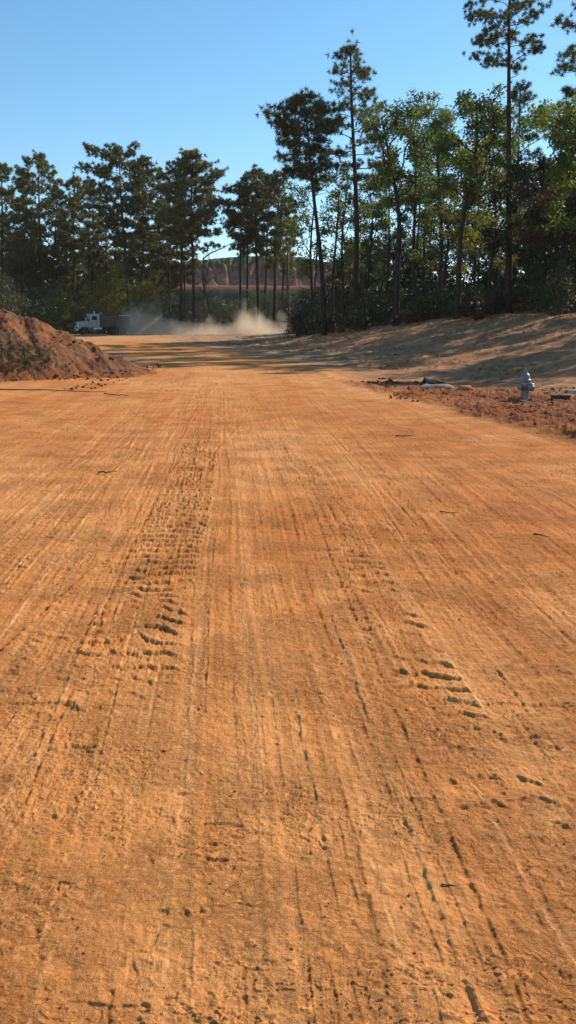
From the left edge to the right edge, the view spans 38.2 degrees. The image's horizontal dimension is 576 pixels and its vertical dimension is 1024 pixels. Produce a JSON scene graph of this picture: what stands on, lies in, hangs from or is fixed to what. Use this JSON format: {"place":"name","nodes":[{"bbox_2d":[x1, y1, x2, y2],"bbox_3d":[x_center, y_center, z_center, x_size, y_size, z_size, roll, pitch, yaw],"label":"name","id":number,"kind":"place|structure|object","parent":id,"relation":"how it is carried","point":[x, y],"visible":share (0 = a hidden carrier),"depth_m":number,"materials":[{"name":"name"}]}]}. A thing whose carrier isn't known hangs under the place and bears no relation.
{"place":"outdoors","nodes":[
{"label":"outdoors","id":0,"kind":"place"},
{"bbox_2d":[62,255,400,330],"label":"hill","id":1,"kind":"structure","parent":0,"point":[224,283],"depth_m":244.47,"materials":[{"name":"soil"}]},
{"bbox_2d":[0,312,575,1023],"bbox_3d":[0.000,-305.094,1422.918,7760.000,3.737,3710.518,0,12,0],"label":"ground","id":2,"kind":"structure","parent":0,"point":[258,544],"depth_m":4.02,"materials":[{"name":"soil"}]},
{"bbox_2d":[0,266,25,316],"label":"shrub","id":3,"kind":"object","parent":2,"relation":"on","point":[14,311],"visible":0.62,"depth_m":96.71,"materials":[{"name":"green plant"}]},
{"bbox_2d":[0,162,30,305],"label":"pine tree","id":4,"kind":"object","parent":2,"relation":"on","point":[8,217],"visible":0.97,"depth_m":118.90,"materials":[{"name":"green plant"}]},
{"bbox_2d":[0,279,36,316],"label":"shrub","id":5,"kind":"object","parent":2,"relation":"on","point":[26,304],"visible":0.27,"depth_m":100.87,"materials":[{"name":"green plant"}]},
{"bbox_2d":[3,230,38,294],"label":"pine tree","id":6,"kind":"object","parent":2,"relation":"on","point":[28,266],"visible":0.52,"depth_m":134.50,"materials":[{"name":"green plant"}]},
{"bbox_2d":[5,276,48,324],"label":"shrub","id":7,"kind":"object","parent":2,"relation":"on","point":[37,310],"visible":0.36,"depth_m":112.25,"materials":[{"name":"green plant"}]},
{"bbox_2d":[0,171,54,301],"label":"pine tree","id":8,"kind":"object","parent":2,"relation":"on","point":[11,236],"visible":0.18,"depth_m":128.65,"materials":[{"name":"green plant"}]},
{"bbox_2d":[0,149,85,304],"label":"pine tree","id":9,"kind":"object","parent":2,"relation":"on","point":[41,163],"visible":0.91,"depth_m":120.72,"materials":[{"name":"green plant"}]},
{"bbox_2d":[28,252,57,321],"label":"pine tree","id":10,"kind":"object","parent":2,"relation":"on","point":[39,280],"visible":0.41,"depth_m":134.93,"materials":[{"name":"green plant"}]},
{"bbox_2d":[31,189,71,328],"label":"pine tree","id":11,"kind":"object","parent":2,"relation":"on","point":[49,220],"visible":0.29,"depth_m":133.07,"materials":[{"name":"green plant"}]},
{"bbox_2d":[32,280,70,329],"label":"shrub","id":12,"kind":"object","parent":2,"relation":"on","point":[46,288],"visible":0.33,"depth_m":123.05,"materials":[{"name":"green plant"}]},
{"bbox_2d":[44,249,72,319],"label":"pine tree","id":13,"kind":"object","parent":2,"relation":"on","point":[51,261],"visible":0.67,"depth_m":134.44,"materials":[{"name":"green plant"}]},
{"bbox_2d":[40,278,84,330],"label":"shrub","id":14,"kind":"object","parent":2,"relation":"on","point":[59,310],"visible":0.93,"depth_m":117.51,"materials":[{"name":"green plant"}]},
{"bbox_2d":[47,227,87,332],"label":"pine tree","id":15,"kind":"object","parent":2,"relation":"on","point":[67,279],"visible":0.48,"depth_m":134.92,"materials":[{"name":"green plant"}]},
{"bbox_2d":[52,171,102,332],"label":"pine tree","id":16,"kind":"object","parent":2,"relation":"on","point":[80,194],"visible":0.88,"depth_m":124.09,"materials":[{"name":"green plant"}]},
{"bbox_2d":[0,308,157,381],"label":"spoil heap","id":17,"kind":"object","parent":2,"relation":"on","point":[86,358],"visible":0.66,"depth_m":32.31,"materials":[{"name":"soil"}]},
{"bbox_2d":[0,331,71,381],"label":"weeds","id":18,"kind":"object","parent":17,"relation":"on","point":[2,350],"visible":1,"depth_m":30.77,"materials":[{"name":"brown plant"}]},
{"bbox_2d":[59,280,98,332],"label":"shrub","id":19,"kind":"object","parent":2,"relation":"on","point":[78,301],"visible":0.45,"depth_m":124.26,"materials":[{"name":"green plant"}]},
{"bbox_2d":[0,307,166,389],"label":"heap clods","id":20,"kind":"object","parent":2,"relation":"on","point":[56,375],"visible":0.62,"depth_m":31.29,"materials":[{"name":"red soil"}]},
{"bbox_2d":[62,179,111,332],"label":"pine tree","id":21,"kind":"object","parent":2,"relation":"on","point":[89,251],"visible":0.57,"depth_m":128.35,"materials":[{"name":"green plant"}]},
{"bbox_2d":[79,257,122,333],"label":"shrub","id":22,"kind":"object","parent":2,"relation":"on","point":[90,299],"visible":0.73,"depth_m":122.26,"materials":[{"name":"green plant"}]},
{"bbox_2d":[73,312,130,334],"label":"dump truck","id":23,"kind":"object","parent":2,"relation":"on","point":[98,322],"visible":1,"depth_m":108.53,"materials":[{"name":"white paint"}]},
{"bbox_2d":[86,190,123,332],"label":"pine tree","id":24,"kind":"object","parent":2,"relation":"on","point":[117,252],"visible":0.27,"depth_m":133.20,"materials":[{"name":"green plant"}]},
{"bbox_2d":[71,141,159,332],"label":"pine tree","id":25,"kind":"object","parent":2,"relation":"on","point":[112,157],"visible":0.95,"depth_m":118.67,"materials":[{"name":"green plant"}]},
{"bbox_2d":[96,260,135,330],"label":"shrub","id":26,"kind":"object","parent":2,"relation":"on","point":[114,283],"visible":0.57,"depth_m":122.71,"materials":[{"name":"green plant"}]},
{"bbox_2d":[121,243,146,312],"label":"pine tree","id":27,"kind":"object","parent":2,"relation":"on","point":[129,265],"visible":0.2,"depth_m":148.23,"materials":[{"name":"green plant"}]},
{"bbox_2d":[116,269,153,333],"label":"shrub","id":28,"kind":"object","parent":2,"relation":"on","point":[138,314],"visible":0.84,"depth_m":121.67,"materials":[{"name":"green plant"}]},
{"bbox_2d":[107,154,168,333],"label":"pine tree","id":29,"kind":"object","parent":2,"relation":"on","point":[142,243],"visible":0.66,"depth_m":121.93,"materials":[{"name":"green plant"}]},
{"bbox_2d":[122,222,163,331],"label":"pine tree","id":30,"kind":"object","parent":2,"relation":"on","point":[136,264],"visible":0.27,"depth_m":145.79,"materials":[{"name":"green plant"}]},
{"bbox_2d":[133,259,172,333],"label":"shrub","id":31,"kind":"object","parent":2,"relation":"on","point":[151,289],"visible":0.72,"depth_m":122.27,"materials":[{"name":"green plant"}]},
{"bbox_2d":[144,166,179,333],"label":"pine tree","id":32,"kind":"object","parent":2,"relation":"on","point":[168,238],"visible":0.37,"depth_m":125.88,"materials":[{"name":"green plant"}]},
{"bbox_2d":[150,280,179,333],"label":"shrub","id":33,"kind":"object","parent":2,"relation":"on","point":[155,325],"visible":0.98,"depth_m":121.53,"materials":[{"name":"green plant"}]},
{"bbox_2d":[152,252,179,308],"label":"pine tree","id":34,"kind":"object","parent":2,"relation":"on","point":[172,284],"visible":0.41,"depth_m":146.30,"materials":[{"name":"green plant"}]},
{"bbox_2d":[147,191,187,324],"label":"pine tree","id":35,"kind":"object","parent":2,"relation":"on","point":[175,253],"visible":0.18,"depth_m":131.22,"materials":[{"name":"green plant"}]},
{"bbox_2d":[164,216,200,320],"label":"pine tree","id":36,"kind":"object","parent":2,"relation":"on","point":[174,268],"visible":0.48,"depth_m":139.14,"materials":[{"name":"green plant"}]},
{"bbox_2d":[167,289,200,333],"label":"shrub","id":37,"kind":"object","parent":2,"relation":"on","point":[187,297],"visible":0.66,"depth_m":123.31,"materials":[{"name":"green plant"}]},
{"bbox_2d":[156,165,213,333],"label":"pine tree","id":38,"kind":"object","parent":2,"relation":"on","point":[194,224],"visible":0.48,"depth_m":116.44,"materials":[{"name":"green plant"}]},
{"bbox_2d":[155,147,229,333],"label":"pine tree","id":39,"kind":"object","parent":2,"relation":"on","point":[212,202],"visible":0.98,"depth_m":113.21,"materials":[{"name":"green plant"}]},
{"bbox_2d":[187,296,217,332],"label":"shrub","id":40,"kind":"object","parent":2,"relation":"on","point":[199,326],"visible":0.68,"depth_m":121.60,"materials":[{"name":"green plant"}]},
{"bbox_2d":[200,241,231,332],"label":"leaning tree","id":41,"kind":"object","parent":2,"relation":"on","point":[218,245],"visible":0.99,"depth_m":115.14,"materials":[{"name":"green wood"}]},
{"bbox_2d":[205,296,236,332],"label":"shrub","id":42,"kind":"object","parent":2,"relation":"on","point":[220,320],"visible":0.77,"depth_m":122.94,"materials":[{"name":"green plant"}]},
{"bbox_2d":[222,299,247,333],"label":"shrub","id":43,"kind":"object","parent":2,"relation":"on","point":[229,313],"visible":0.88,"depth_m":121.29,"materials":[{"name":"green plant"}]},
{"bbox_2d":[219,180,266,333],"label":"pine tree","id":44,"kind":"object","parent":2,"relation":"on","point":[240,193],"visible":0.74,"depth_m":114.68,"materials":[{"name":"green plant"}]},
{"bbox_2d":[238,289,271,333],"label":"shrub","id":45,"kind":"object","parent":2,"relation":"on","point":[254,315],"visible":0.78,"depth_m":123.70,"materials":[{"name":"green plant"}]},
{"bbox_2d":[222,164,290,333],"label":"pine tree","id":46,"kind":"object","parent":2,"relation":"on","point":[263,188],"visible":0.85,"depth_m":113.58,"materials":[{"name":"green plant"}]},
{"bbox_2d":[9,263,517,321],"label":"wood","id":47,"kind":"object","parent":2,"relation":"on","point":[296,298],"depth_m":195.50,"materials":[{"name":"green plant"}]},
{"bbox_2d":[260,290,284,332],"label":"shrub","id":48,"kind":"object","parent":2,"relation":"on","point":[268,303],"visible":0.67,"depth_m":123.06,"materials":[{"name":"green plant"}]},
{"bbox_2d":[251,172,293,333],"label":"pine tree","id":49,"kind":"object","parent":2,"relation":"on","point":[265,288],"visible":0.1,"depth_m":123.32,"materials":[{"name":"green plant"}]},
{"bbox_2d":[257,169,299,332],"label":"pine tree","id":50,"kind":"object","parent":2,"relation":"on","point":[275,259],"visible":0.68,"depth_m":115.94,"materials":[{"name":"green plant"}]},
{"bbox_2d":[273,288,296,329],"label":"shrub","id":51,"kind":"object","parent":2,"relation":"on","point":[284,300],"visible":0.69,"depth_m":115.40,"materials":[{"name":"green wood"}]},
{"bbox_2d":[268,212,302,330],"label":"pine tree","id":52,"kind":"object","parent":2,"relation":"on","point":[292,271],"visible":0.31,"depth_m":130.98,"materials":[{"name":"green plant"}]},
{"bbox_2d":[286,249,289,329],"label":"snag","id":53,"kind":"object","parent":2,"relation":"on","point":[287,284],"visible":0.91,"depth_m":113.98,"materials":[{"name":"brown wood"}]},
{"bbox_2d":[2,390,575,1022],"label":"loose crumbs","id":54,"kind":"object","parent":2,"relation":"on","point":[262,716],"visible":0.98,"depth_m":2.83,"materials":[{"name":"soil"}]},
{"bbox_2d":[5,249,575,334],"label":"undergrowth","id":55,"kind":"object","parent":2,"relation":"on","point":[483,279],"visible":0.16,"depth_m":81.68,"materials":[{"name":"green plant"}]},
{"bbox_2d":[283,310,309,337],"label":"shrub","id":56,"kind":"object","parent":2,"relation":"on","point":[298,328],"visible":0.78,"depth_m":85.42,"materials":[{"name":"green plant"}]},
{"bbox_2d":[255,86,347,336],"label":"pine tree","id":57,"kind":"object","parent":2,"relation":"on","point":[316,113],"visible":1,"depth_m":70.51,"materials":[{"name":"green plant"}]},
{"bbox_2d":[288,286,318,333],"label":"shrub","id":58,"kind":"object","parent":2,"relation":"on","point":[302,291],"visible":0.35,"depth_m":89.22,"materials":[{"name":"green plant"}]},
{"bbox_2d":[280,171,341,334],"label":"broadleaf tree","id":59,"kind":"object","parent":2,"relation":"on","point":[304,266],"visible":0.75,"depth_m":79.90,"materials":[{"name":"green plant"}]},
{"bbox_2d":[303,296,330,334],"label":"shrub","id":60,"kind":"object","parent":2,"relation":"on","point":[316,324],"visible":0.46,"depth_m":83.35,"materials":[{"name":"green plant"}]},
{"bbox_2d":[319,311,345,333],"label":"shrub","id":61,"kind":"object","parent":2,"relation":"on","point":[330,323],"visible":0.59,"depth_m":75.90,"materials":[{"name":"green plant"}]},
{"bbox_2d":[327,192,341,330],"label":"bare tree","id":62,"kind":"object","parent":2,"relation":"on","point":[332,285],"visible":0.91,"depth_m":75.92,"materials":[{"name":"grey plant"}]},
{"bbox_2d":[319,288,359,328],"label":"shrub","id":63,"kind":"object","parent":2,"relation":"on","point":[337,299],"visible":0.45,"depth_m":80.82,"materials":[{"name":"green plant"}]},
{"bbox_2d":[318,160,374,328],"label":"broadleaf tree","id":64,"kind":"object","parent":2,"relation":"on","point":[347,247],"visible":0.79,"depth_m":77.92,"materials":[{"name":"green plant"}]},
{"bbox_2d":[327,242,378,298],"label":"broadleaf tree","id":65,"kind":"object","parent":2,"relation":"on","point":[338,273],"visible":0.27,"depth_m":91.91,"materials":[{"name":"green plant"}]},
{"bbox_2d":[335,304,371,330],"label":"shrub","id":66,"kind":"object","parent":2,"relation":"on","point":[356,323],"visible":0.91,"depth_m":71.83,"materials":[{"name":"green plant"}]},
{"bbox_2d":[318,28,391,328],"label":"pine tree","id":67,"kind":"object","parent":2,"relation":"on","point":[356,70],"visible":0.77,"depth_m":72.41,"materials":[{"name":"green plant"}]},
{"bbox_2d":[354,208,375,329],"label":"bare tree","id":68,"kind":"object","parent":2,"relation":"on","point":[363,296],"visible":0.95,"depth_m":70.37,"materials":[{"name":"grey plant"}]},
{"bbox_2d":[345,173,395,310],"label":"broadleaf tree","id":69,"kind":"object","parent":2,"relation":"on","point":[362,228],"visible":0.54,"depth_m":81.27,"materials":[{"name":"green plant"}]},
{"bbox_2d":[350,287,393,324],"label":"shrub","id":70,"kind":"object","parent":2,"relation":"on","point":[375,303],"visible":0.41,"depth_m":75.25,"materials":[{"name":"green plant"}]},
{"bbox_2d":[359,244,392,300],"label":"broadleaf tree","id":71,"kind":"object","parent":2,"relation":"on","point":[371,271],"visible":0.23,"depth_m":93.66,"materials":[{"name":"green plant"}]},
{"bbox_2d":[368,295,404,324],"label":"shrub","id":72,"kind":"object","parent":2,"relation":"on","point":[377,315],"visible":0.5,"depth_m":73.48,"materials":[{"name":"green plant"}]},
{"bbox_2d":[361,157,418,318],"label":"pine tree","id":73,"kind":"object","parent":2,"relation":"on","point":[404,220],"visible":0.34,"depth_m":85.34,"materials":[{"name":"green plant"}]},
{"bbox_2d":[351,97,435,326],"bbox_3d":[8.683,-23.663,66.455,6.658,17.912,8.279,6,14,27],"label":"broadleaf tree","id":74,"kind":"object","parent":2,"relation":"on","point":[390,153],"visible":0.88,"depth_m":64.68,"materials":[{"name":"green plant"}]},
{"bbox_2d":[366,222,426,294],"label":"broadleaf tree","id":75,"kind":"object","parent":2,"relation":"on","point":[393,252],"visible":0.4,"depth_m":91.37,"materials":[{"name":"green plant"}]},
{"bbox_2d":[226,311,575,392],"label":"dry weeds","id":76,"kind":"object","parent":2,"relation":"on","point":[490,346],"visible":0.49,"depth_m":40.34,"materials":[{"name":"beige plant"}]},
{"bbox_2d":[389,303,426,325],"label":"shrub","id":77,"kind":"object","parent":2,"relation":"on","point":[409,317],"visible":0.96,"depth_m":65.81,"materials":[{"name":"green plant"}]},
{"bbox_2d":[374,89,456,310],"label":"broadleaf tree","id":78,"kind":"object","parent":2,"relation":"on","point":[402,175],"visible":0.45,"depth_m":66.46,"materials":[{"name":"green plant"}]},
{"bbox_2d":[401,239,438,303],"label":"broadleaf tree","id":79,"kind":"object","parent":2,"relation":"on","point":[419,271],"visible":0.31,"depth_m":91.69,"materials":[{"name":"green plant"}]},
{"bbox_2d":[393,117,458,294],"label":"broadleaf tree","id":80,"kind":"object","parent":2,"relation":"on","point":[435,253],"visible":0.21,"depth_m":76.57,"materials":[{"name":"green plant"}]},
{"bbox_2d":[276,297,575,337],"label":"brushwood","id":81,"kind":"object","parent":2,"relation":"on","point":[532,310],"visible":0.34,"depth_m":66.01,"materials":[{"name":"brown plant"}]},
{"bbox_2d":[414,287,454,318],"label":"shrub","id":82,"kind":"object","parent":2,"relation":"on","point":[429,303],"visible":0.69,"depth_m":65.53,"materials":[{"name":"green plant"}]},
{"bbox_2d":[393,177,486,300],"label":"broadleaf tree","id":83,"kind":"object","parent":2,"relation":"on","point":[411,199],"visible":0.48,"depth_m":66.82,"materials":[{"name":"green plant"}]},
{"bbox_2d":[421,235,463,288],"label":"broadleaf tree","id":84,"kind":"object","parent":2,"relation":"on","point":[445,247],"visible":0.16,"depth_m":101.24,"materials":[{"name":"green plant"}]},
{"bbox_2d":[402,90,490,318],"bbox_3d":[12.097,-23.021,64.219,6.693,16.608,6.201,0,12,0],"label":"broadleaf tree","id":85,"kind":"object","parent":2,"relation":"on","point":[420,150],"visible":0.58,"depth_m":63.59,"materials":[{"name":"green plant"}]},
{"bbox_2d":[345,377,574,433],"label":"red clods","id":86,"kind":"object","parent":2,"relation":"on","point":[414,382],"visible":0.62,"depth_m":23.02,"materials":[{"name":"soil"}]},
{"bbox_2d":[440,282,486,315],"bbox_3d":[13.714,-16.228,63.992,3.755,2.772,4.590,0,12,0],"label":"shrub","id":87,"kind":"object","parent":2,"relation":"on","point":[462,297],"visible":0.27,"depth_m":63.64,"materials":[{"name":"green plant"}]},
{"bbox_2d":[455,297,493,320],"bbox_3d":[12.739,-13.698,56.328,2.648,1.660,3.136,0,12,0],"label":"shrub","id":88,"kind":"object","parent":2,"relation":"on","point":[474,306],"visible":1,"depth_m":55.90,"materials":[{"name":"green plant"}]},
{"bbox_2d":[451,219,502,290],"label":"broadleaf tree","id":89,"kind":"object","parent":2,"relation":"on","point":[464,257],"visible":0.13,"depth_m":94.96,"materials":[{"name":"green plant"}]},
{"bbox_2d":[449,135,505,291],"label":"broadleaf tree","id":90,"kind":"object","parent":2,"relation":"on","point":[475,255],"visible":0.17,"depth_m":73.73,"materials":[{"name":"green plant"}]},
{"bbox_2d":[425,83,531,319],"bbox_3d":[13.196,-21.479,58.954,7.423,16.054,6.549,0,12,0],"label":"broadleaf tree","id":91,"kind":"object","parent":2,"relation":"on","point":[492,118],"visible":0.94,"depth_m":57.68,"materials":[{"name":"green plant"}]},
{"bbox_2d":[460,282,513,314],"bbox_3d":[14.766,-15.805,61.944,3.923,2.677,4.251,11,17,42],"label":"shrub","id":92,"kind":"object","parent":2,"relation":"on","point":[477,296],"visible":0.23,"depth_m":62.43,"materials":[{"name":"green plant"}]},
{"bbox_2d":[440,130,556,292],"bbox_3d":[15.682,-20.939,61.949,8.452,13.140,8.660,-5,13,-22],"label":"broadleaf tree","id":93,"kind":"object","parent":2,"relation":"on","point":[480,158],"visible":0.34,"depth_m":61.59,"materials":[{"name":"green plant"}]},
{"bbox_2d":[461,0,553,313],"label":"pine tree","id":94,"kind":"object","parent":2,"relation":"on","point":[491,16],"visible":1,"depth_m":55.23,"materials":[{"name":"green plant"}]},
{"bbox_2d":[495,270,548,312],"bbox_3d":[16.614,-15.247,57.824,4.364,3.259,4.358,0,12,0],"label":"shrub","id":95,"kind":"object","parent":2,"relation":"on","point":[521,278],"visible":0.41,"depth_m":57.97,"materials":[{"name":"green plant"}]},
{"bbox_2d":[476,151,575,312],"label":"broadleaf tree","id":96,"kind":"object","parent":2,"relation":"on","point":[521,172],"visible":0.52,"depth_m":55.50,"materials":[{"name":"green plant"}]},
{"bbox_2d":[517,369,534,400],"bbox_3d":[5.844,-3.034,20.382,0.424,0.935,0.428,5,13,23],"label":"fire hydrant","id":97,"kind":"object","parent":2,"relation":"on","point":[525,386],"visible":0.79,"depth_m":20.27,"materials":[{"name":"silver metal"}]},
{"bbox_2d":[494,79,565,288],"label":"pine tree","id":98,"kind":"object","parent":2,"relation":"on","point":[527,96],"visible":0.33,"depth_m":76.91,"materials":[{"name":"green plant"}]},
{"bbox_2d":[513,184,551,286],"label":"broadleaf tree","id":99,"kind":"object","parent":2,"relation":"on","point":[520,256],"visible":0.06,"depth_m":76.53,"materials":[{"name":"green plant"}]},
{"bbox_2d":[507,171,575,310],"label":"broadleaf tree","id":100,"kind":"object","parent":2,"relation":"on","point":[530,191],"visible":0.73,"depth_m":51.26,"materials":[{"name":"green plant"}]},
{"bbox_2d":[511,259,575,309],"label":"shrub","id":101,"kind":"object","parent":2,"relation":"on","point":[527,296],"visible":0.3,"depth_m":55.03,"materials":[{"name":"green plant"}]},
{"bbox_2d":[521,95,575,236],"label":"broadleaf tree","id":102,"kind":"object","parent":2,"relation":"on","point":[561,138],"visible":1,"depth_m":46.63,"materials":[{"name":"green plant"}]},
{"bbox_2d":[532,259,575,315],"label":"shrub","id":103,"kind":"object","parent":2,"relation":"on","point":[557,306],"visible":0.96,"depth_m":49.34,"materials":[{"name":"green plant"}]},
{"bbox_2d":[534,240,575,311],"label":"shrub","id":104,"kind":"object","parent":2,"relation":"on","point":[556,260],"visible":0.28,"depth_m":51.91,"materials":[{"name":"green plant"}]},
{"bbox_2d":[548,1,575,101],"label":"pine tree","id":105,"kind":"object","parent":2,"relation":"on","point":[569,92],"visible":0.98,"depth_m":55.28,"materials":[{"name":"green plant"}]},
{"bbox_2d":[0,0,575,310],"label":"sky","id":106,"kind":"structure","parent":0,"point":[164,76],"materials":[{"name":"blue"}]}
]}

